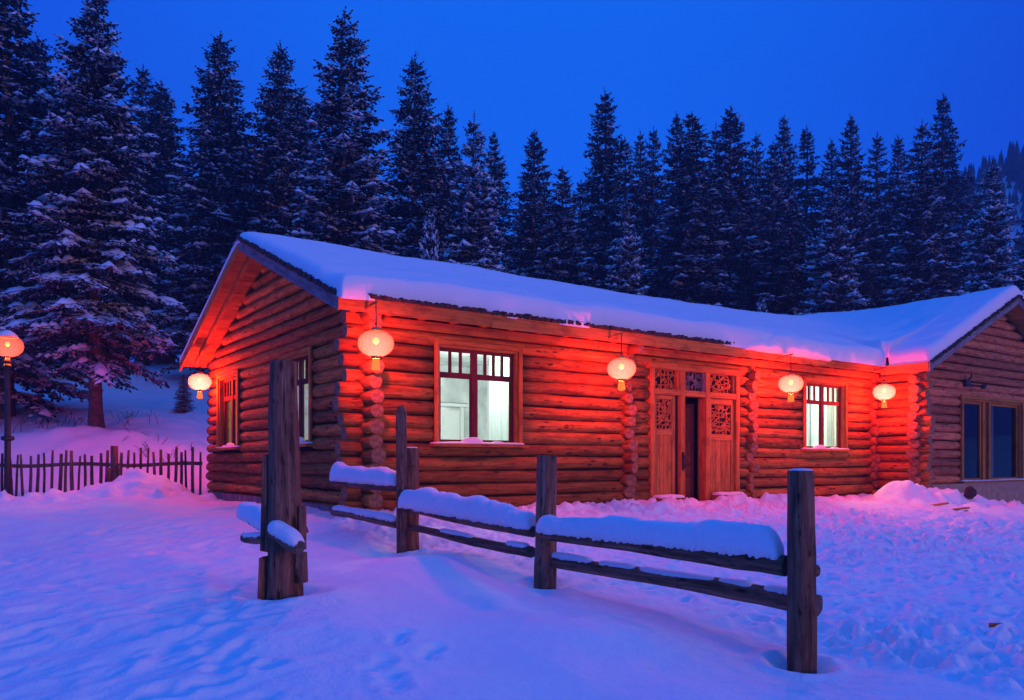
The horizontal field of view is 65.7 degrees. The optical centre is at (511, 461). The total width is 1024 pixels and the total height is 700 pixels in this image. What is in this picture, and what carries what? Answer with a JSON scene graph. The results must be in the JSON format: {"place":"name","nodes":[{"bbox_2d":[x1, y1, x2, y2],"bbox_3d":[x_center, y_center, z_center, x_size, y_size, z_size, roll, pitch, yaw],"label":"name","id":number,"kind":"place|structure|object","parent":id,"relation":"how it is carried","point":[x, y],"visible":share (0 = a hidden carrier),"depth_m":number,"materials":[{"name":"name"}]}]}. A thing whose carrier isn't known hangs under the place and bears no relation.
{"place":"outdoors","nodes":[
{"label":"outdoors","id":0,"kind":"place"},
{"bbox_2d":[0,362,1023,699],"bbox_3d":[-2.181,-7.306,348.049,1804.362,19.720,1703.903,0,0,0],"label":"snowy ground","id":1,"kind":"structure","parent":0,"point":[134,584],"depth_m":7.14,"materials":[{"name":"white snow"}]},
{"bbox_2d":[0,328,23,494],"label":"lamp post","id":2,"kind":"object","parent":1,"relation":"on","point":[11,344],"visible":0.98,"depth_m":17.24,"materials":[{"name":"metal"}]},
{"bbox_2d":[0,409,86,431],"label":"bare bush","id":3,"kind":"object","parent":1,"relation":"on","point":[48,422],"visible":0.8,"depth_m":22.19,"materials":[{"name":"brown plant"}]},
{"bbox_2d":[0,32,88,373],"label":"spruce tree","id":4,"kind":"object","parent":1,"relation":"on","point":[44,69],"visible":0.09,"depth_m":32.88,"materials":[{"name":"green plant"}]},
{"bbox_2d":[0,0,111,421],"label":"spruce tree","id":5,"kind":"object","parent":1,"relation":"on","point":[16,89],"visible":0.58,"depth_m":23.79,"materials":[{"name":"green plant"}]},
{"bbox_2d":[52,81,82,359],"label":"spruce tree","id":6,"kind":"object","parent":1,"relation":"on","point":[77,143],"visible":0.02,"depth_m":59.66,"materials":[{"name":"green plant"}]},
{"bbox_2d":[0,0,187,427],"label":"spruce tree","id":7,"kind":"object","parent":1,"relation":"on","point":[76,211],"visible":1,"depth_m":21.50,"materials":[{"name":"green plant"}]},
{"bbox_2d":[0,446,202,495],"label":"picket fence","id":8,"kind":"object","parent":1,"relation":"on","point":[113,472],"visible":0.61,"depth_m":17.75,"materials":[{"name":"brown wood"}]},
{"bbox_2d":[99,144,151,360],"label":"spruce tree","id":9,"kind":"object","parent":1,"relation":"on","point":[134,357],"visible":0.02,"depth_m":51.23,"materials":[{"name":"green plant"}]},
{"bbox_2d":[110,410,157,424],"bbox_3d":[-11.371,-1.297,23.467,2.149,0.671,1.030,0,0,17],"label":"bare bush","id":10,"kind":"object","parent":1,"relation":"on","point":[132,417],"visible":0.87,"depth_m":23.49,"materials":[{"name":"brown plant"}]},
{"bbox_2d":[99,64,192,365],"bbox_3d":[-17.582,-11.626,37.956,4.777,14.937,4.714,0,0,-19],"label":"spruce tree","id":11,"kind":"object","parent":1,"relation":"on","point":[156,171],"visible":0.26,"depth_m":37.90,"materials":[{"name":"green plant"}]},
{"bbox_2d":[123,427,191,460],"bbox_3d":[-9.448,-0.394,20.909,2.212,1.107,1.118,0,0,15],"label":"bare bush","id":12,"kind":"object","parent":1,"relation":"on","point":[158,440],"visible":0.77,"depth_m":20.80,"materials":[{"name":"brown plant"}]},
{"bbox_2d":[105,80,211,363],"bbox_3d":[-17.723,-11.926,40.057,5.358,14.790,5.542,0,0,13],"label":"spruce tree","id":13,"kind":"object","parent":1,"relation":"on","point":[167,155],"visible":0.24,"depth_m":39.76,"materials":[{"name":"green plant"}]},
{"bbox_2d":[137,117,199,362],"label":"spruce tree","id":14,"kind":"object","parent":1,"relation":"on","point":[185,261],"depth_m":42.50,"materials":[{"name":"green plant"}]},
{"bbox_2d":[168,345,175,361],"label":"spruce tree","id":15,"kind":"object","parent":1,"relation":"on","point":[172,359],"depth_m":63.37,"materials":[{"name":"green plant"}]},
{"bbox_2d":[172,374,196,412],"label":"spruce tree","id":16,"kind":"object","parent":1,"relation":"on","point":[183,403],"visible":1,"depth_m":25.46,"materials":[{"name":"green plant"}]},
{"bbox_2d":[191,170,218,294],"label":"spruce tree","id":17,"kind":"object","parent":1,"relation":"on","point":[207,212],"visible":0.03,"depth_m":52.16,"materials":[{"name":"green plant"}]},
{"bbox_2d":[146,31,276,374],"bbox_3d":[-12.386,-10.797,33.919,6.029,15.484,6.699,0,0,40],"label":"spruce tree","id":18,"kind":"object","parent":1,"relation":"on","point":[226,162],"visible":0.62,"depth_m":33.48,"materials":[{"name":"green plant"}]},
{"bbox_2d":[209,181,252,269],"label":"spruce tree","id":19,"kind":"object","parent":1,"relation":"on","point":[229,207],"depth_m":49.05,"materials":[{"name":"green plant"}]},
{"bbox_2d":[241,159,276,228],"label":"spruce tree","id":20,"kind":"object","parent":1,"relation":"on","point":[257,185],"depth_m":42.77,"materials":[{"name":"green plant"}]},
{"bbox_2d":[213,40,322,277],"bbox_3d":[-10.475,-11.252,36.122,6.467,15.740,5.821,0,0,17],"label":"spruce tree","id":21,"kind":"object","parent":1,"relation":"on","point":[278,161],"visible":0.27,"depth_m":35.44,"materials":[{"name":"green plant"}]},
{"bbox_2d":[236,360,307,599],"bbox_3d":[-2.272,0.274,7.584,0.480,2.360,1.768,0,0,-28],"label":"gate post","id":22,"kind":"object","parent":1,"relation":"on","point":[276,517],"visible":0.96,"depth_m":7.09,"materials":[{"name":"brown wood"}]},
{"bbox_2d":[268,91,332,242],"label":"spruce tree","id":23,"kind":"object","parent":1,"relation":"on","point":[304,136],"visible":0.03,"depth_m":41.76,"materials":[{"name":"green plant"}]},
{"bbox_2d":[283,6,409,255],"bbox_3d":[-6.071,-8.828,28.781,6.070,15.531,5.728,0,0,15],"label":"spruce tree","id":24,"kind":"object","parent":1,"relation":"on","point":[341,147],"visible":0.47,"depth_m":28.47,"materials":[{"name":"green plant"}]},
{"bbox_2d":[375,198,422,248],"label":"spruce tree","id":25,"kind":"object","parent":1,"relation":"on","point":[393,222],"visible":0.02,"depth_m":39.80,"materials":[{"name":"green plant"}]},
{"bbox_2d":[366,52,460,261],"bbox_3d":[-4.248,-9.913,33.931,5.497,15.372,6.108,0,0,-34],"label":"spruce tree","id":26,"kind":"object","parent":1,"relation":"on","point":[409,171],"visible":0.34,"depth_m":33.58,"materials":[{"name":"green plant"}]},
{"bbox_2d":[419,198,439,260],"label":"spruce tree","id":27,"kind":"object","parent":1,"relation":"on","point":[430,226],"visible":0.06,"depth_m":25.44,"materials":[{"name":"green plant"}]},
{"bbox_2d":[427,105,468,262],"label":"spruce tree","id":28,"kind":"object","parent":1,"relation":"on","point":[449,150],"visible":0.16,"depth_m":41.77,"materials":[{"name":"green plant"}]},
{"bbox_2d":[437,207,470,262],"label":"spruce tree","id":29,"kind":"object","parent":1,"relation":"on","point":[455,234],"visible":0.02,"depth_m":41.72,"materials":[{"name":"green plant"}]},
{"bbox_2d":[439,110,504,271],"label":"spruce tree","id":30,"kind":"object","parent":1,"relation":"on","point":[469,216],"visible":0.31,"depth_m":29.73,"materials":[{"name":"green plant"}]},
{"bbox_2d":[461,131,530,275],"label":"spruce tree","id":31,"kind":"object","parent":1,"relation":"on","point":[508,249],"visible":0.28,"depth_m":39.79,"materials":[{"name":"green plant"}]},
{"bbox_2d":[506,208,542,275],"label":"spruce tree","id":32,"kind":"object","parent":1,"relation":"on","point":[517,231],"depth_m":47.10,"materials":[{"name":"green plant"}]},
{"bbox_2d":[498,129,559,278],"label":"spruce tree","id":33,"kind":"object","parent":1,"relation":"on","point":[533,212],"visible":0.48,"depth_m":43.61,"materials":[{"name":"green plant"}]},
{"bbox_2d":[530,165,594,285],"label":"spruce tree","id":34,"kind":"object","parent":1,"relation":"on","point":[566,229],"visible":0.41,"depth_m":37.72,"materials":[{"name":"green plant"}]},
{"bbox_2d":[539,233,607,289],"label":"spruce tree","id":35,"kind":"object","parent":1,"relation":"on","point":[593,284],"visible":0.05,"depth_m":40.53,"materials":[{"name":"green plant"}]},
{"bbox_2d":[329,405,822,673],"bbox_3d":[-0.090,0.527,8.413,0.597,2.449,6.955,0,0,-41],"label":"rail fence","id":36,"kind":"object","parent":1,"relation":"on","point":[754,547],"visible":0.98,"depth_m":6.97,"materials":[{"name":"brown wood"}]},
{"bbox_2d":[569,180,599,278],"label":"spruce tree","id":37,"kind":"object","parent":1,"relation":"on","point":[580,205],"visible":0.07,"depth_m":51.81,"materials":[{"name":"green plant"}]},
{"bbox_2d":[179,232,1023,511],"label":"log cabin","id":38,"kind":"object","parent":1,"relation":"on","point":[495,383],"visible":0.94,"depth_m":15.89,"materials":[{"name":"brown wood"}]},
{"bbox_2d":[188,347,211,398],"bbox_3d":[-7.162,-2.020,18.201,0.506,1.176,0.506,0,0,-18],"label":"lantern","id":39,"kind":"object","parent":38,"relation":"hanging from","point":[199,382],"visible":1,"depth_m":18.05,"materials":[{"name":"paper"}]},
{"bbox_2d":[212,369,242,449],"bbox_3d":[-6.308,-1.115,17.764,0.330,1.720,1.780,0,0,-35],"label":"window","id":40,"kind":"structure","parent":38,"relation":"in","point":[225,386],"depth_m":18.13,"materials":[{"name":"brown wood"}]},
{"bbox_2d":[278,346,316,446],"bbox_3d":[-3.866,-1.115,14.316,0.330,1.720,1.730,0,0,-35],"label":"window","id":41,"kind":"structure","parent":38,"relation":"in","point":[307,357],"depth_m":14.14,"materials":[{"name":"brown wood"}]},
{"bbox_2d":[358,303,393,370],"bbox_3d":[-1.930,-1.770,11.246,0.506,0.976,0.506,0,0,-2],"label":"lantern","id":42,"kind":"object","parent":38,"relation":"hanging from","point":[376,343],"visible":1,"depth_m":11.09,"materials":[{"name":"paper"}]},
{"bbox_2d":[429,339,528,447],"bbox_3d":[-0.566,-1.095,13.248,1.860,1.720,0.330,0,0,-35],"label":"window","id":43,"kind":"structure","parent":38,"relation":"in","point":[515,379],"depth_m":13.26,"materials":[{"name":"brown wood"}]},
{"bbox_2d":[607,334,635,390],"bbox_3d":[1.930,-1.751,13.980,0.506,1.015,0.506,0,0,45],"label":"lantern","id":44,"kind":"object","parent":38,"relation":"hanging from","point":[621,368],"visible":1,"depth_m":13.82,"materials":[{"name":"paper"}]},
{"bbox_2d":[644,361,743,501],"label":"door","id":45,"kind":"structure","parent":38,"relation":"in","point":[694,411],"depth_m":16.42,"materials":[{"name":"wood"}]},
{"bbox_2d":[778,355,803,401],"bbox_3d":[5.904,-1.756,16.795,0.506,1.004,0.506,0,0,-25],"label":"lantern","id":46,"kind":"object","parent":38,"relation":"hanging from","point":[790,384],"visible":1,"depth_m":16.64,"materials":[{"name":"paper"}]},
{"bbox_2d":[800,378,852,451],"bbox_3d":[7.439,-1.085,18.918,1.880,1.700,0.330,0,0,-35],"label":"window","id":47,"kind":"structure","parent":38,"relation":"in","point":[841,403],"depth_m":19.00,"materials":[{"name":"brown wood"}]},
{"bbox_2d":[873,368,895,407],"bbox_3d":[8.923,-1.761,19.019,0.506,0.974,0.506,0,0,-8],"label":"lantern","id":48,"kind":"object","parent":38,"relation":"hanging from","point":[884,392],"visible":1,"depth_m":18.88,"materials":[{"name":"paper"}]},
{"bbox_2d":[957,394,1023,483],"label":"window","id":49,"kind":"structure","parent":38,"relation":"in","point":[985,408],"depth_m":21.32,"materials":[{"name":"brown wood"}]},
{"bbox_2d":[567,87,648,294],"bbox_3d":[5.438,-12.442,45.951,5.451,18.424,5.638,0,0,4],"label":"spruce tree","id":50,"kind":"object","parent":1,"relation":"on","point":[603,233],"visible":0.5,"depth_m":45.65,"materials":[{"name":"green plant"}]},
{"bbox_2d":[597,136,654,285],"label":"spruce tree","id":51,"kind":"object","parent":1,"relation":"on","point":[631,187],"visible":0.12,"depth_m":53.72,"materials":[{"name":"green plant"}]},
{"bbox_2d":[603,193,649,294],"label":"spruce tree","id":52,"kind":"object","parent":1,"relation":"on","point":[621,267],"visible":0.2,"depth_m":35.80,"materials":[{"name":"green plant"}]},
{"bbox_2d":[598,201,660,294],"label":"spruce tree","id":53,"kind":"object","parent":1,"relation":"on","point":[647,282],"visible":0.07,"depth_m":46.61,"materials":[{"name":"green plant"}]},
{"bbox_2d":[629,132,655,273],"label":"spruce tree","id":54,"kind":"object","parent":1,"relation":"on","point":[640,159],"visible":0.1,"depth_m":55.78,"materials":[{"name":"green plant"}]},
{"bbox_2d":[633,125,668,292],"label":"spruce tree","id":55,"kind":"object","parent":1,"relation":"on","point":[652,183],"visible":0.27,"depth_m":53.83,"materials":[{"name":"green plant"}]},
{"bbox_2d":[648,241,668,293],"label":"spruce tree","id":56,"kind":"object","parent":1,"relation":"on","point":[652,292],"visible":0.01,"depth_m":49.17,"materials":[{"name":"green plant"}]},
{"bbox_2d":[647,111,690,292],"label":"spruce tree","id":57,"kind":"object","parent":1,"relation":"on","point":[676,120],"visible":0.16,"depth_m":49.85,"materials":[{"name":"green plant"}]},
{"bbox_2d":[656,202,699,298],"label":"spruce tree","id":58,"kind":"object","parent":1,"relation":"on","point":[675,239],"visible":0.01,"depth_m":44.49,"materials":[{"name":"green plant"}]},
{"bbox_2d":[646,229,729,306],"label":"spruce tree","id":59,"kind":"object","parent":1,"relation":"on","point":[698,296],"visible":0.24,"depth_m":41.25,"materials":[{"name":"green plant"}]},
{"bbox_2d":[640,111,741,308],"bbox_3d":[9.410,-10.455,42.058,6.345,16.298,6.587,0,0,-43],"label":"spruce tree","id":60,"kind":"object","parent":1,"relation":"on","point":[688,191],"visible":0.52,"depth_m":41.48,"materials":[{"name":"green plant"}]},
{"bbox_2d":[682,196,731,303],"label":"spruce tree","id":61,"kind":"object","parent":1,"relation":"on","point":[697,231],"visible":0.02,"depth_m":43.82,"materials":[{"name":"green plant"}]},
{"bbox_2d":[702,122,734,248],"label":"spruce tree","id":62,"kind":"object","parent":1,"relation":"on","point":[715,136],"visible":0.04,"depth_m":55.84,"materials":[{"name":"green plant"}]},
{"bbox_2d":[702,105,772,310],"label":"spruce tree","id":63,"kind":"object","parent":1,"relation":"on","point":[730,198],"visible":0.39,"depth_m":43.49,"materials":[{"name":"green plant"}]},
{"bbox_2d":[733,198,770,292],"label":"spruce tree","id":64,"kind":"object","parent":1,"relation":"on","point":[755,227],"visible":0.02,"depth_m":50.89,"materials":[{"name":"green plant"}]},
{"bbox_2d":[734,134,770,291],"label":"spruce tree","id":65,"kind":"object","parent":1,"relation":"on","point":[756,157],"visible":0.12,"depth_m":55.83,"materials":[{"name":"green plant"}]},
{"bbox_2d":[726,263,789,313],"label":"spruce tree","id":66,"kind":"object","parent":1,"relation":"on","point":[749,293],"visible":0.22,"depth_m":41.36,"materials":[{"name":"green plant"}]},
{"bbox_2d":[756,288,768,312],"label":"spruce tree","id":67,"kind":"object","parent":1,"relation":"on","point":[760,306],"visible":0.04,"depth_m":32.91,"materials":[{"name":"green plant"}]},
{"bbox_2d":[739,139,808,277],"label":"spruce tree","id":68,"kind":"object","parent":1,"relation":"on","point":[771,190],"visible":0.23,"depth_m":45.68,"materials":[{"name":"green plant"}]},
{"bbox_2d":[750,241,806,312],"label":"spruce tree","id":69,"kind":"object","parent":1,"relation":"on","point":[774,255],"visible":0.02,"depth_m":42.41,"materials":[{"name":"green plant"}]},
{"bbox_2d":[748,261,809,314],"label":"spruce tree","id":70,"kind":"object","parent":1,"relation":"on","point":[781,311],"visible":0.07,"depth_m":40.65,"materials":[{"name":"green plant"}]},
{"bbox_2d":[762,115,807,254],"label":"spruce tree","id":71,"kind":"object","parent":1,"relation":"on","point":[783,139],"visible":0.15,"depth_m":51.76,"materials":[{"name":"green plant"}]},
{"bbox_2d":[750,207,838,314],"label":"spruce tree","id":72,"kind":"object","parent":1,"relation":"on","point":[793,260],"visible":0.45,"depth_m":40.08,"materials":[{"name":"green plant"}]},
{"bbox_2d":[776,195,828,300],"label":"spruce tree","id":73,"kind":"object","parent":1,"relation":"on","point":[805,226],"visible":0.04,"depth_m":49.33,"materials":[{"name":"green plant"}]},
{"bbox_2d":[788,125,831,279],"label":"spruce tree","id":74,"kind":"object","parent":1,"relation":"on","point":[812,218],"visible":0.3,"depth_m":51.74,"materials":[{"name":"green plant"}]},
{"bbox_2d":[800,223,843,295],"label":"spruce tree","id":75,"kind":"object","parent":1,"relation":"on","point":[816,242],"visible":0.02,"depth_m":52.35,"materials":[{"name":"green plant"}]},
{"bbox_2d":[814,137,849,246],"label":"spruce tree","id":76,"kind":"object","parent":1,"relation":"on","point":[831,167],"visible":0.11,"depth_m":55.83,"materials":[{"name":"green plant"}]},
{"bbox_2d":[794,186,871,314],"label":"spruce tree","id":77,"kind":"object","parent":1,"relation":"on","point":[829,266],"visible":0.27,"depth_m":34.27,"materials":[{"name":"green plant"}]},
{"bbox_2d":[824,237,862,311],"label":"spruce tree","id":78,"kind":"object","parent":1,"relation":"on","point":[838,245],"visible":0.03,"depth_m":49.38,"materials":[{"name":"green plant"}]},
{"bbox_2d":[818,114,885,311],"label":"spruce tree","id":79,"kind":"object","parent":1,"relation":"on","point":[856,204],"visible":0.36,"depth_m":49.66,"materials":[{"name":"green plant"}]},
{"bbox_2d":[846,214,885,310],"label":"spruce tree","id":80,"kind":"object","parent":1,"relation":"on","point":[877,256],"visible":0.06,"depth_m":50.15,"materials":[{"name":"green plant"}]},
{"bbox_2d":[844,270,894,310],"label":"spruce tree","id":81,"kind":"object","parent":1,"relation":"on","point":[871,293],"visible":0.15,"depth_m":45.39,"materials":[{"name":"green plant"}]},
{"bbox_2d":[855,131,895,287],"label":"spruce tree","id":82,"kind":"object","parent":1,"relation":"on","point":[877,202],"visible":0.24,"depth_m":53.79,"materials":[{"name":"green plant"}]},
{"bbox_2d":[869,262,909,298],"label":"spruce tree","id":83,"kind":"object","parent":1,"relation":"on","point":[883,274],"depth_m":49.53,"materials":[{"name":"green plant"}]},
{"bbox_2d":[875,135,917,295],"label":"spruce tree","id":84,"kind":"object","parent":1,"relation":"on","point":[887,210],"visible":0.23,"depth_m":49.93,"materials":[{"name":"green plant"}]},
{"bbox_2d":[872,191,937,305],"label":"spruce tree","id":85,"kind":"object","parent":1,"relation":"on","point":[890,269],"visible":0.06,"depth_m":46.05,"materials":[{"name":"green plant"}]},
{"bbox_2d":[878,121,968,304],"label":"spruce tree","id":86,"kind":"object","parent":1,"relation":"on","point":[926,256],"visible":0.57,"depth_m":41.73,"materials":[{"name":"green plant"}]},
{"bbox_2d":[932,502,948,505],"bbox_3d":[9.044,0.918,16.803,0.421,0.087,0.123,0,0,-18],"label":"plank","id":87,"kind":"object","parent":1,"relation":"on","point":[944,503],"visible":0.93,"depth_m":16.78,"materials":[{"name":"brown wood"}]},
{"bbox_2d":[910,92,980,292],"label":"spruce tree","id":88,"kind":"object","parent":1,"relation":"on","point":[952,180],"visible":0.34,"depth_m":53.68,"materials":[{"name":"green plant"}]},
{"bbox_2d":[945,273,966,294],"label":"spruce tree","id":89,"kind":"object","parent":1,"relation":"on","point":[957,280],"visible":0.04,"depth_m":51.12,"materials":[{"name":"green plant"}]},
{"bbox_2d":[952,507,969,509],"bbox_3d":[9.203,0.975,16.299,0.371,0.080,0.098,0,0,-2],"label":"plank","id":90,"kind":"object","parent":1,"relation":"on","point":[961,508],"visible":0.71,"depth_m":16.26,"materials":[{"name":"brown wood"}]},
{"bbox_2d":[964,486,976,498],"bbox_3d":[10.333,0.715,17.905,0.262,0.323,0.220,0,0,0],"label":"stump","id":91,"kind":"object","parent":1,"relation":"on","point":[970,492],"visible":1,"depth_m":17.82,"materials":[{"name":"brown wood"}]},
{"bbox_2d":[951,170,998,271],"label":"spruce tree","id":92,"kind":"object","parent":1,"relation":"on","point":[968,193],"visible":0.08,"depth_m":59.86,"materials":[{"name":"green plant"}]},
{"bbox_2d":[955,189,1005,290],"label":"spruce tree","id":93,"kind":"object","parent":1,"relation":"on","point":[976,207],"visible":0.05,"depth_m":55.72,"materials":[{"name":"green plant"}]},
{"bbox_2d":[958,157,1023,294],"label":"spruce tree","id":94,"kind":"object","parent":1,"relation":"on","point":[984,238],"visible":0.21,"depth_m":35.74,"materials":[{"name":"green plant"}]},
{"bbox_2d":[989,623,1001,627],"bbox_3d":[4.091,1.383,6.701,0.111,0.053,0.037,0,0,31],"label":"bark chip","id":95,"kind":"object","parent":1,"relation":"on","point":[993,624],"visible":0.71,"depth_m":6.70,"materials":[{"name":"brown wood"}]},
{"bbox_2d":[997,220,1016,285],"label":"spruce tree","id":96,"kind":"object","parent":1,"relation":"on","point":[1009,262],"depth_m":78.15,"materials":[{"name":"green plant"}]},
{"bbox_2d":[1008,219,1023,286],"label":"spruce tree","id":97,"kind":"object","parent":1,"relation":"on","point":[1017,274],"visible":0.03,"depth_m":46.48,"materials":[{"name":"green plant"}]},
{"bbox_2d":[1009,222,1023,290],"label":"spruce tree","id":98,"kind":"object","parent":1,"relation":"on","point":[1020,271],"visible":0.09,"depth_m":42.51,"materials":[{"name":"green plant"}]},
{"bbox_2d":[0,0,1023,361],"label":"sky","id":99,"kind":"structure","parent":0,"point":[523,67],"materials":[{"name":"blue"}]},
{"bbox_2d":[948,171,1023,272],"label":"hill","id":100,"kind":"structure","parent":0,"point":[1018,225],"depth_m":185.03,"materials":[{"name":"green plant"}]},
{"bbox_2d":[872,141,1023,275],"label":"spruce forest","id":101,"kind":"object","parent":100,"relation":"on","point":[1013,163],"visible":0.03,"depth_m":191.96,"materials":[{"name":"green plant"}]}
]}

